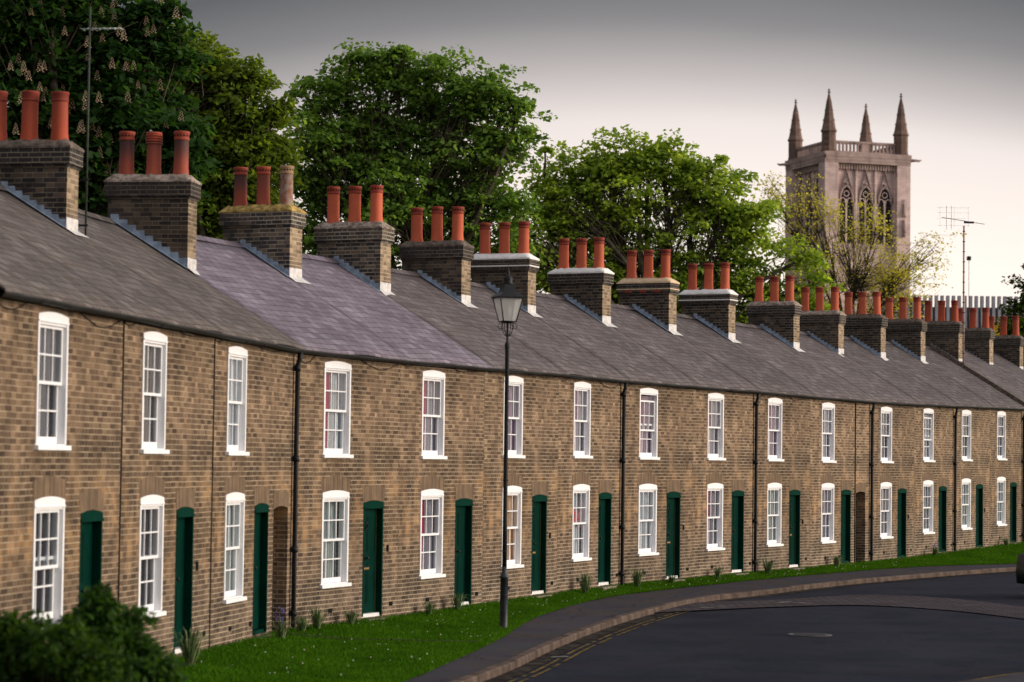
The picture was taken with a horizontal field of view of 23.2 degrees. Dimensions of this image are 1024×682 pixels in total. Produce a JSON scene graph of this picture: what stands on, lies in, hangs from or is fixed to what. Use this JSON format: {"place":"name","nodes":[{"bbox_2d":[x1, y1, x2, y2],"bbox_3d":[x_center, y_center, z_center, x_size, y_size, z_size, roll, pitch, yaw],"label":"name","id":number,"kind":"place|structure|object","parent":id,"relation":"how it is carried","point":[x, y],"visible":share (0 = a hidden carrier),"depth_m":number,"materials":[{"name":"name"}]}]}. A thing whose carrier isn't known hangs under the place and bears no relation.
{"place":"outdoors","nodes":[
{"label":"outdoors","id":0,"kind":"place"},
{"bbox_2d":[0,0,1023,309],"label":"sky","id":1,"kind":"structure","parent":0,"point":[729,74],"materials":[{"name":"grey"}]},
{"bbox_2d":[172,541,1023,681],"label":"lawn","id":2,"kind":"structure","parent":0,"point":[1003,553],"depth_m":38.66,"materials":[{"name":"green plant"}]},
{"bbox_2d":[0,226,136,641],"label":"terraced house","id":3,"kind":"structure","parent":2,"relation":"on","point":[62,338],"depth_m":30.49,"materials":[{"name":"brick"}]},
{"bbox_2d":[31,496,65,628],"bbox_3d":[-5.644,2.700,29.968,0.258,1.663,1.140,0,-3,10],"label":"window","id":4,"kind":"structure","parent":3,"relation":"in","point":[49,512],"depth_m":30.31,"materials":[{"name":"white paint"}]},
{"bbox_2d":[33,312,70,449],"bbox_3d":[-5.616,0.483,30.073,0.258,1.663,1.140,0,-3,10],"label":"window","id":5,"kind":"structure","parent":3,"relation":"in","point":[53,327],"depth_m":30.36,"materials":[{"name":"white paint"}]},
{"bbox_2d":[79,510,103,601],"bbox_3d":[-5.397,3.170,31.464,0.194,2.072,0.839,0,-3,10],"label":"door","id":6,"kind":"structure","parent":3,"relation":"in","point":[91,521],"depth_m":31.76,"materials":[{"name":"green paint"}]},
{"bbox_2d":[0,607,147,681],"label":"hedge bush","id":7,"kind":"object","parent":2,"relation":"on","point":[28,653],"visible":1,"depth_m":21.14,"materials":[{"name":"green plant"}]},
{"bbox_2d":[0,90,225,658],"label":"terraced house","id":8,"kind":"structure","parent":2,"relation":"on","point":[167,467],"depth_m":35.27,"materials":[{"name":"brick"}]},
{"bbox_2d":[138,495,166,617],"bbox_3d":[-4.978,2.922,33.889,0.258,1.663,1.140,0,-3,10],"label":"window","id":9,"kind":"structure","parent":8,"relation":"in","point":[151,513],"depth_m":34.28,"materials":[{"name":"white paint"}]},
{"bbox_2d":[139,331,169,453],"bbox_3d":[-4.949,0.704,33.994,0.258,1.663,1.140,0,-3,10],"label":"window","id":10,"kind":"structure","parent":8,"relation":"in","point":[154,362],"depth_m":34.36,"materials":[{"name":"white paint"}]},
{"bbox_2d":[174,507,194,652],"bbox_3d":[-4.730,3.391,35.384,0.194,2.072,0.839,0,-3,10],"label":"door","id":11,"kind":"structure","parent":8,"relation":"in","point":[184,515],"depth_m":35.71,"materials":[{"name":"green paint"}]},
{"bbox_2d":[54,580,189,681],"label":"upright shrub","id":12,"kind":"object","parent":2,"relation":"on","point":[98,608],"visible":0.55,"depth_m":22.28,"materials":[{"name":"green plant"}]},
{"bbox_2d":[68,131,305,648],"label":"terraced house","id":13,"kind":"structure","parent":2,"relation":"on","point":[146,229],"depth_m":39.79,"materials":[{"name":"brick"}]},
{"bbox_2d":[78,6,123,235],"bbox_3d":[-6.361,-3.299,38.002,0.794,3.620,0.211,0,-3,10],"label":"tv aerial","id":14,"kind":"object","parent":13,"relation":"attached to","point":[86,179],"visible":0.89,"depth_m":37.98,"materials":[{"name":"metal"}]},
{"bbox_2d":[222,492,246,603],"bbox_3d":[-4.293,3.130,37.905,0.258,1.663,1.140,0,-3,10],"label":"window","id":15,"kind":"structure","parent":13,"relation":"in","point":[235,501],"depth_m":38.30,"materials":[{"name":"white paint"}]},
{"bbox_2d":[225,346,249,455],"bbox_3d":[-4.264,0.913,38.010,0.258,1.663,1.140,0,-3,10],"label":"window","id":16,"kind":"structure","parent":13,"relation":"in","point":[237,356],"depth_m":38.41,"materials":[{"name":"white paint"}]},
{"bbox_2d":[252,503,269,634],"bbox_3d":[-4.047,3.600,39.402,0.194,2.072,0.839,0,-3,10],"label":"door","id":17,"kind":"structure","parent":13,"relation":"in","point":[261,511],"depth_m":39.73,"materials":[{"name":"green paint"}]},
{"bbox_2d":[163,626,227,666],"bbox_3d":[-4.427,4.086,33.715,1.342,0.618,1.083,0,-3,23],"label":"grass tuft","id":18,"kind":"object","parent":2,"relation":"on","point":[188,648],"visible":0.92,"depth_m":33.61,"materials":[{"name":"green plant"}]},
{"bbox_2d":[269,607,295,639],"bbox_3d":[-3.643,4.423,39.117,0.734,0.516,0.708,-1,-3,34],"label":"bluebell clump","id":19,"kind":"object","parent":2,"relation":"on","point":[281,629],"visible":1,"depth_m":39.02,"materials":[{"name":"green plant"}]},
{"bbox_2d":[188,165,409,626],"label":"terraced house","id":20,"kind":"structure","parent":2,"relation":"on","point":[348,484],"depth_m":43.84,"materials":[{"name":"brick"}]},
{"bbox_2d":[319,490,351,588],"bbox_3d":[-3.131,3.398,42.882,0.308,1.663,1.140,0,-3,22],"label":"window","id":21,"kind":"structure","parent":20,"relation":"in","point":[329,528],"depth_m":43.14,"materials":[{"name":"white paint"}]},
{"bbox_2d":[321,361,353,457],"bbox_3d":[-3.079,1.180,42.978,0.258,1.663,1.140,0,-3,22],"label":"window","id":22,"kind":"structure","parent":20,"relation":"in","point":[337,374],"depth_m":43.21,"materials":[{"name":"white paint"}]},
{"bbox_2d":[362,500,384,617],"bbox_3d":[-2.542,3.867,44.280,0.194,2.072,0.839,0,-3,22],"label":"door","id":23,"kind":"structure","parent":20,"relation":"in","point":[373,511],"depth_m":44.49,"materials":[{"name":"green paint"}]},
{"bbox_2d":[294,616,312,632],"bbox_3d":[-3.441,4.614,40.833,0.550,0.312,0.676,0,-3,22],"label":"grass tuft","id":24,"kind":"object","parent":2,"relation":"on","point":[302,625],"visible":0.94,"depth_m":40.75,"materials":[{"name":"green plant"}]},
{"bbox_2d":[300,606,331,629],"bbox_3d":[-3.249,4.583,41.499,0.786,0.446,0.979,-2,-4,41],"label":"grass tuft","id":25,"kind":"object","parent":2,"relation":"on","point":[316,618],"visible":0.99,"depth_m":41.49,"materials":[{"name":"green plant"}]},
{"bbox_2d":[339,608,363,624],"bbox_3d":[-2.771,4.731,42.821,0.571,0.294,0.591,1,-3,0],"label":"grass tuft","id":26,"kind":"object","parent":2,"relation":"on","point":[352,617],"visible":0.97,"depth_m":42.80,"materials":[{"name":"green plant"}]},
{"bbox_2d":[241,185,492,614],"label":"terraced house","id":27,"kind":"structure","parent":2,"relation":"on","point":[441,468],"depth_m":47.60,"materials":[{"name":"brick"}]},
{"bbox_2d":[418,489,445,578],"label":"window","id":28,"kind":"structure","parent":27,"relation":"in","point":[431,500],"depth_m":46.89,"materials":[{"name":"white paint"}]},
{"bbox_2d":[420,370,447,458],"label":"window","id":29,"kind":"structure","parent":27,"relation":"in","point":[433,382],"depth_m":47.03,"materials":[{"name":"white paint"}]},
{"bbox_2d":[454,498,473,605],"bbox_3d":[-1.007,4.069,48.069,0.194,2.072,0.839,0,-3,22],"label":"door","id":30,"kind":"structure","parent":27,"relation":"in","point":[464,506],"depth_m":48.32,"materials":[{"name":"green paint"}]},
{"bbox_2d":[287,633,479,642],"bbox_3d":[-2.160,4.772,39.889,3.328,0.169,0.116,0,-3,6],"label":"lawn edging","id":31,"kind":"object","parent":2,"relation":"on","point":[374,639],"visible":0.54,"depth_m":39.91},
{"bbox_2d":[421,601,437,613],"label":"grass tuft","id":32,"kind":"object","parent":2,"relation":"on","point":[429,608],"visible":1,"depth_m":45.90,"materials":[{"name":"green plant"}]},
{"bbox_2d":[336,206,566,604],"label":"terraced house","id":33,"kind":"structure","parent":2,"relation":"on","point":[438,261],"depth_m":51.49,"materials":[{"name":"brick"}]},
{"bbox_2d":[500,486,523,568],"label":"window","id":34,"kind":"structure","parent":33,"relation":"in","point":[514,502],"depth_m":50.75,"materials":[{"name":"white paint"}]},
{"bbox_2d":[502,376,525,457],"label":"window","id":35,"kind":"structure","parent":33,"relation":"in","point":[515,418],"depth_m":50.85,"materials":[{"name":"white paint"}]},
{"bbox_2d":[531,494,547,594],"bbox_3d":[0.491,4.224,51.768,0.194,2.072,0.839,0,-3,22],"label":"door","id":36,"kind":"structure","parent":33,"relation":"in","point":[539,502],"depth_m":52.03,"materials":[{"name":"green paint"}]},
{"bbox_2d":[445,591,469,609],"bbox_3d":[-1.052,4.903,47.133,0.851,0.394,0.702,1,-3,0],"label":"grass tuft","id":37,"kind":"object","parent":2,"relation":"on","point":[457,602],"visible":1,"depth_m":47.07,"materials":[{"name":"green plant"}]},
{"bbox_2d":[491,265,524,627],"bbox_3d":[-0.105,1.879,43.159,0.456,6.402,0.456,2,-3,-19],"label":"street lamp","id":38,"kind":"object","parent":2,"relation":"on","point":[508,297],"visible":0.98,"depth_m":43.12,"materials":[{"name":"black metal"}]},
{"bbox_2d":[417,221,629,592],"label":"terraced house","id":39,"kind":"structure","parent":2,"relation":"on","point":[591,464],"depth_m":55.19,"materials":[{"name":"brick"}]},
{"bbox_2d":[571,484,591,561],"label":"window","id":40,"kind":"structure","parent":39,"relation":"in","point":[582,505],"depth_m":54.38,"materials":[{"name":"white paint"}]},
{"bbox_2d":[572,382,592,457],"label":"window","id":41,"kind":"structure","parent":39,"relation":"in","point":[582,390],"depth_m":54.46,"materials":[{"name":"white paint"}]},
{"bbox_2d":[598,492,611,585],"bbox_3d":[1.992,4.403,55.466,0.194,2.072,0.839,0,-3,22],"label":"door","id":42,"kind":"structure","parent":39,"relation":"in","point":[605,498],"depth_m":55.74,"materials":[{"name":"green paint"}]},
{"bbox_2d":[570,571,598,592],"bbox_3d":[1.542,5.146,53.477,0.924,0.501,1.039,1,-3,0],"label":"grass tuft","id":43,"kind":"object","parent":2,"relation":"on","point":[584,585],"visible":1,"depth_m":53.42,"materials":[{"name":"green plant"}]},
{"bbox_2d":[201,551,988,674],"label":"daisies","id":44,"kind":"object","parent":2,"relation":"on","point":[513,613],"visible":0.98,"depth_m":44.76,"materials":[{"name":"white plant"}]},
{"bbox_2d":[536,237,699,583],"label":"terraced house","id":45,"kind":"structure","parent":2,"relation":"on","point":[574,305],"depth_m":59.02,"materials":[{"name":"brick"}]},
{"bbox_2d":[637,484,658,555],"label":"window","id":46,"kind":"structure","parent":45,"relation":"in","point":[647,494],"depth_m":58.09,"materials":[{"name":"white paint"}]},
{"bbox_2d":[638,388,659,459],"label":"window","id":47,"kind":"structure","parent":45,"relation":"in","point":[648,405],"depth_m":58.20,"materials":[{"name":"white paint"}]},
{"bbox_2d":[666,492,680,578],"bbox_3d":[3.758,4.609,59.169,0.194,2.072,0.838,-1,-3,27],"label":"door","id":48,"kind":"structure","parent":45,"relation":"in","point":[673,498],"depth_m":59.41,"materials":[{"name":"green paint"}]},
{"bbox_2d":[628,567,650,585],"bbox_3d":[2.780,5.332,56.518,0.991,0.444,1.080,1,-3,0],"label":"grass tuft","id":49,"kind":"object","parent":2,"relation":"on","point":[636,578],"visible":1,"depth_m":56.45,"materials":[{"name":"green plant"}]},
{"bbox_2d":[668,575,677,581],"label":"grass tuft","id":50,"kind":"object","parent":2,"relation":"on","point":[671,578],"visible":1,"depth_m":58.49,"materials":[{"name":"plant"}]},
{"bbox_2d":[611,249,761,577],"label":"terraced house","id":51,"kind":"structure","parent":2,"relation":"on","point":[725,466],"depth_m":62.77,"materials":[{"name":"brick"}]},
{"bbox_2d":[706,483,724,550],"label":"window","id":52,"kind":"structure","parent":51,"relation":"in","point":[714,532],"depth_m":61.79,"materials":[{"name":"white paint"}]},
{"bbox_2d":[706,393,725,459],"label":"window","id":53,"kind":"structure","parent":51,"relation":"in","point":[715,422],"depth_m":61.91,"materials":[{"name":"white paint"}]},
{"bbox_2d":[731,490,744,572],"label":"door","id":54,"kind":"structure","parent":51,"relation":"in","point":[737,522],"depth_m":63.12,"materials":[{"name":"green paint"}]},
{"bbox_2d":[713,566,726,577],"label":"grass tuft","id":55,"kind":"object","parent":2,"relation":"on","point":[717,572],"visible":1,"depth_m":60.95,"materials":[{"name":"plant"}]},
{"bbox_2d":[676,262,816,570],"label":"terraced house","id":56,"kind":"structure","parent":2,"relation":"on","point":[705,321],"depth_m":66.49,"materials":[{"name":"brick"}]},
{"bbox_2d":[766,483,783,546],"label":"window","id":57,"kind":"structure","parent":56,"relation":"in","point":[774,490],"depth_m":65.42,"materials":[{"name":"white paint"}]},
{"bbox_2d":[767,398,783,460],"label":"window","id":58,"kind":"structure","parent":56,"relation":"in","point":[774,440],"depth_m":65.58,"materials":[{"name":"white paint"}]},
{"bbox_2d":[789,490,800,566],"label":"door","id":59,"kind":"structure","parent":56,"relation":"in","point":[794,495],"depth_m":66.78,"materials":[{"name":"green paint"}]},
{"bbox_2d":[757,559,773,572],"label":"grass tuft","id":60,"kind":"object","parent":2,"relation":"on","point":[768,565],"visible":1,"depth_m":63.91,"materials":[{"name":"green plant"}]},
{"bbox_2d":[735,275,876,567],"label":"terraced house","id":61,"kind":"structure","parent":2,"relation":"on","point":[841,458],"depth_m":70.55,"materials":[{"name":"brick"}]},
{"bbox_2d":[820,483,835,543],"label":"window","id":62,"kind":"structure","parent":61,"relation":"in","point":[827,489],"depth_m":69.15,"materials":[{"name":"white paint"}]},
{"bbox_2d":[821,403,836,462],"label":"window","id":63,"kind":"structure","parent":61,"relation":"in","point":[828,409],"depth_m":69.30,"materials":[{"name":"white paint"}]},
{"bbox_2d":[841,490,851,562],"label":"door","id":64,"kind":"structure","parent":61,"relation":"in","point":[845,494],"depth_m":70.48,"materials":[{"name":"green paint"}]},
{"bbox_2d":[831,555,842,566],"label":"grass tuft","id":65,"kind":"object","parent":2,"relation":"on","point":[836,561],"visible":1,"depth_m":68.66,"materials":[{"name":"green plant"}]},
{"bbox_2d":[799,287,919,560],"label":"terraced house","id":66,"kind":"structure","parent":2,"relation":"on","point":[821,336],"depth_m":74.76,"materials":[{"name":"brick"}]},
{"bbox_2d":[879,482,893,538],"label":"window","id":67,"kind":"structure","parent":66,"relation":"in","point":[885,487],"depth_m":73.75,"materials":[{"name":"white paint"}]},
{"bbox_2d":[880,407,893,462],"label":"window","id":68,"kind":"structure","parent":66,"relation":"in","point":[886,412],"depth_m":73.86,"materials":[{"name":"white paint"}]},
{"bbox_2d":[897,488,906,557],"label":"door","id":69,"kind":"structure","parent":66,"relation":"in","point":[901,523],"depth_m":75.03,"materials":[{"name":"green paint"}]},
{"bbox_2d":[844,292,959,555],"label":"terraced house","id":70,"kind":"structure","parent":2,"relation":"on","point":[935,464],"depth_m":78.50,"materials":[{"name":"brick"}]},
{"bbox_2d":[922,408,934,461],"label":"window","id":71,"kind":"structure","parent":70,"relation":"in","point":[928,414],"depth_m":77.52,"materials":[{"name":"white paint"}]},
{"bbox_2d":[922,480,934,533],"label":"window","id":72,"kind":"structure","parent":70,"relation":"in","point":[927,484],"depth_m":77.45,"materials":[{"name":"white paint"}]},
{"bbox_2d":[938,486,946,551],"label":"door","id":73,"kind":"structure","parent":70,"relation":"in","point":[942,490],"depth_m":78.70,"materials":[{"name":"green paint"}]},
{"bbox_2d":[930,540,942,555],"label":"bluebell clump","id":74,"kind":"object","parent":2,"relation":"on","point":[935,551],"visible":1,"depth_m":76.61,"materials":[{"name":"green plant"}]},
{"bbox_2d":[885,297,994,550],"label":"terraced house","id":75,"kind":"structure","parent":2,"relation":"on","point":[905,343],"depth_m":82.23,"materials":[{"name":"brick"}]},
{"bbox_2d":[961,410,972,460],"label":"window","id":76,"kind":"structure","parent":75,"relation":"in","point":[966,414],"depth_m":81.20,"materials":[{"name":"white paint"}]},
{"bbox_2d":[961,478,972,529],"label":"window","id":77,"kind":"structure","parent":75,"relation":"in","point":[965,483],"depth_m":81.10,"materials":[{"name":"white paint"}]},
{"bbox_2d":[976,484,983,546],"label":"door","id":78,"kind":"structure","parent":75,"relation":"in","point":[979,487],"depth_m":82.36,"materials":[{"name":"green paint"}]},
{"bbox_2d":[924,300,1023,545],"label":"terraced house","id":79,"kind":"structure","parent":2,"relation":"on","point":[943,352],"depth_m":85.98,"materials":[{"name":"brick"}]},
{"bbox_2d":[937,206,981,363],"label":"tv aerial","id":80,"kind":"object","parent":79,"relation":"attached to","point":[963,282],"visible":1,"depth_m":88.08,"materials":[{"name":"black metal"}]},
{"bbox_2d":[996,411,1006,459],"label":"window","id":81,"kind":"structure","parent":79,"relation":"in","point":[1001,416],"depth_m":84.89,"materials":[{"name":"white paint"}]},
{"bbox_2d":[996,477,1006,525],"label":"window","id":82,"kind":"structure","parent":79,"relation":"in","point":[1001,481],"depth_m":84.79,"materials":[{"name":"white paint"}]},
{"bbox_2d":[1010,482,1016,541],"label":"door","id":83,"kind":"structure","parent":79,"relation":"in","point":[1013,486],"depth_m":86.06,"materials":[{"name":"green paint"}]},
{"bbox_2d":[926,308,1023,443],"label":"terraced house","id":84,"kind":"structure","parent":2,"relation":"on","point":[978,350],"depth_m":91.63,"materials":[{"name":"brick"}]},
{"bbox_2d":[989,316,1023,384],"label":"terraced house","id":85,"kind":"structure","parent":2,"relation":"on","point":[1007,354],"depth_m":95.45,"materials":[{"name":"brick"}]},
{"bbox_2d":[404,564,1016,681],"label":"pavement","id":86,"kind":"structure","parent":0,"point":[538,630],"depth_m":48.98,"materials":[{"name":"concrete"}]},
{"bbox_2d":[504,572,1023,681],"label":"road","id":87,"kind":"structure","parent":0,"point":[869,643],"depth_m":42.17,"materials":[{"name":"grey asphalt"}]},
{"bbox_2d":[508,610,692,681],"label":"yellow lines","id":88,"kind":"object","parent":87,"relation":"on","point":[588,648],"visible":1,"depth_m":40.26,"materials":[{"name":"paint"}]},
{"bbox_2d":[484,571,1015,681],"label":"road gutter","id":89,"kind":"object","parent":87,"relation":"on","point":[534,663],"visible":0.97,"depth_m":43.30,"materials":[{"name":"grey concrete"}]},
{"bbox_2d":[787,633,831,636],"bbox_3d":[5.294,5.218,44.306,0.800,0.022,0.800,1,-3,0],"label":"manhole cover","id":90,"kind":"object","parent":87,"relation":"on","point":[810,634],"visible":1,"depth_m":44.15,"materials":[{"name":"metal"}]},
{"bbox_2d":[658,594,1023,618],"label":"brick paving","id":91,"kind":"structure","parent":87,"relation":"on","point":[983,607],"depth_m":54.00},
{"bbox_2d":[960,672,1021,681],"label":"yellow lines","id":92,"kind":"object","parent":87,"relation":"on","point":[992,676],"visible":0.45,"depth_m":36.08,"materials":[{"name":"paint"}]},
{"bbox_2d":[1016,553,1023,583],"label":"parked car","id":93,"kind":"object","parent":87,"relation":"on","point":[1020,571],"visible":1,"depth_m":58.17,"materials":[{"name":"black paint"}]},
{"bbox_2d":[777,89,921,313],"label":"church tower","id":94,"kind":"structure","parent":0,"point":[883,175],"depth_m":323.17,"materials":[{"name":"stone"}]},
{"bbox_2d":[798,193,802,236],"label":"belfry window","id":95,"kind":"structure","parent":94,"relation":"in","point":[800,197],"depth_m":328.53,"materials":[{"name":"stone"}]},
{"bbox_2d":[807,194,811,244],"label":"belfry window","id":96,"kind":"structure","parent":94,"relation":"in","point":[809,215],"depth_m":325.90,"materials":[{"name":"stone"}]},
{"bbox_2d":[816,189,818,240],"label":"belfry window","id":97,"kind":"structure","parent":94,"relation":"in","point":[818,189],"depth_m":323.83,"materials":[{"name":"stone"}]},
{"bbox_2d":[839,187,852,242],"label":"belfry window","id":98,"kind":"structure","parent":94,"relation":"in","point":[846,198],"depth_m":321.71,"materials":[{"name":"stone"}]},
{"bbox_2d":[859,188,871,243],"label":"belfry window","id":99,"kind":"structure","parent":94,"relation":"in","point":[868,200],"depth_m":322.57,"materials":[{"name":"stone"}]},
{"bbox_2d":[878,189,890,244],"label":"belfry window","id":100,"kind":"structure","parent":94,"relation":"in","point":[884,200],"depth_m":323.44,"materials":[{"name":"stone"}]},
{"bbox_2d":[881,256,1023,369],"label":"finned building","id":101,"kind":"structure","parent":0,"point":[994,311],"depth_m":250.41,"materials":[{"name":"white metal"}]},
{"bbox_2d":[893,314,1012,327],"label":"window","id":102,"kind":"structure","parent":101,"relation":"in","point":[910,314],"depth_m":250.73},
{"bbox_2d":[962,672,1023,681],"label":"pavement","id":103,"kind":"structure","parent":0,"point":[1017,677],"depth_m":34.39,"materials":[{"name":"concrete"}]},
{"label":"ground","id":104,"kind":"structure","parent":0,"visible":0},
{"bbox_2d":[0,0,223,217],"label":"horse chestnut tree","id":105,"kind":"object","parent":104,"relation":"on","point":[44,48],"visible":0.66,"depth_m":57.40,"materials":[{"name":"green plant"}]},
{"bbox_2d":[149,24,307,239],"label":"lime tree","id":106,"kind":"object","parent":104,"relation":"on","point":[245,135],"visible":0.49,"depth_m":75.72,"materials":[{"name":"green plant"}]},
{"bbox_2d":[272,37,557,269],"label":"maple tree","id":107,"kind":"object","parent":104,"relation":"on","point":[350,146],"visible":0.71,"depth_m":86.01,"materials":[{"name":"green plant"}]},
{"bbox_2d":[491,124,846,323],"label":"sycamore tree","id":108,"kind":"object","parent":104,"relation":"on","point":[731,220],"visible":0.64,"depth_m":103.95,"materials":[{"name":"green plant"}]},
{"bbox_2d":[451,567,1015,681],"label":"kerb","id":109,"kind":"structure","parent":104,"relation":"on","point":[512,663],"depth_m":49.56,"materials":[{"name":"stone"}]},
{"bbox_2d":[748,170,966,319],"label":"young plane tree","id":110,"kind":"object","parent":104,"relation":"on","point":[854,281],"visible":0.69,"depth_m":150.23,"materials":[{"name":"green plant"}]},
{"bbox_2d":[994,316,1023,367],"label":"garden shrub","id":111,"kind":"object","parent":104,"relation":"on","point":[1010,328],"visible":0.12,"depth_m":111.98,"materials":[{"name":"green plant"}]},
{"bbox_2d":[999,263,1023,323],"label":"hawthorn","id":112,"kind":"object","parent":104,"relation":"on","point":[1018,307],"visible":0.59,"depth_m":139.93,"materials":[{"name":"green plant"}]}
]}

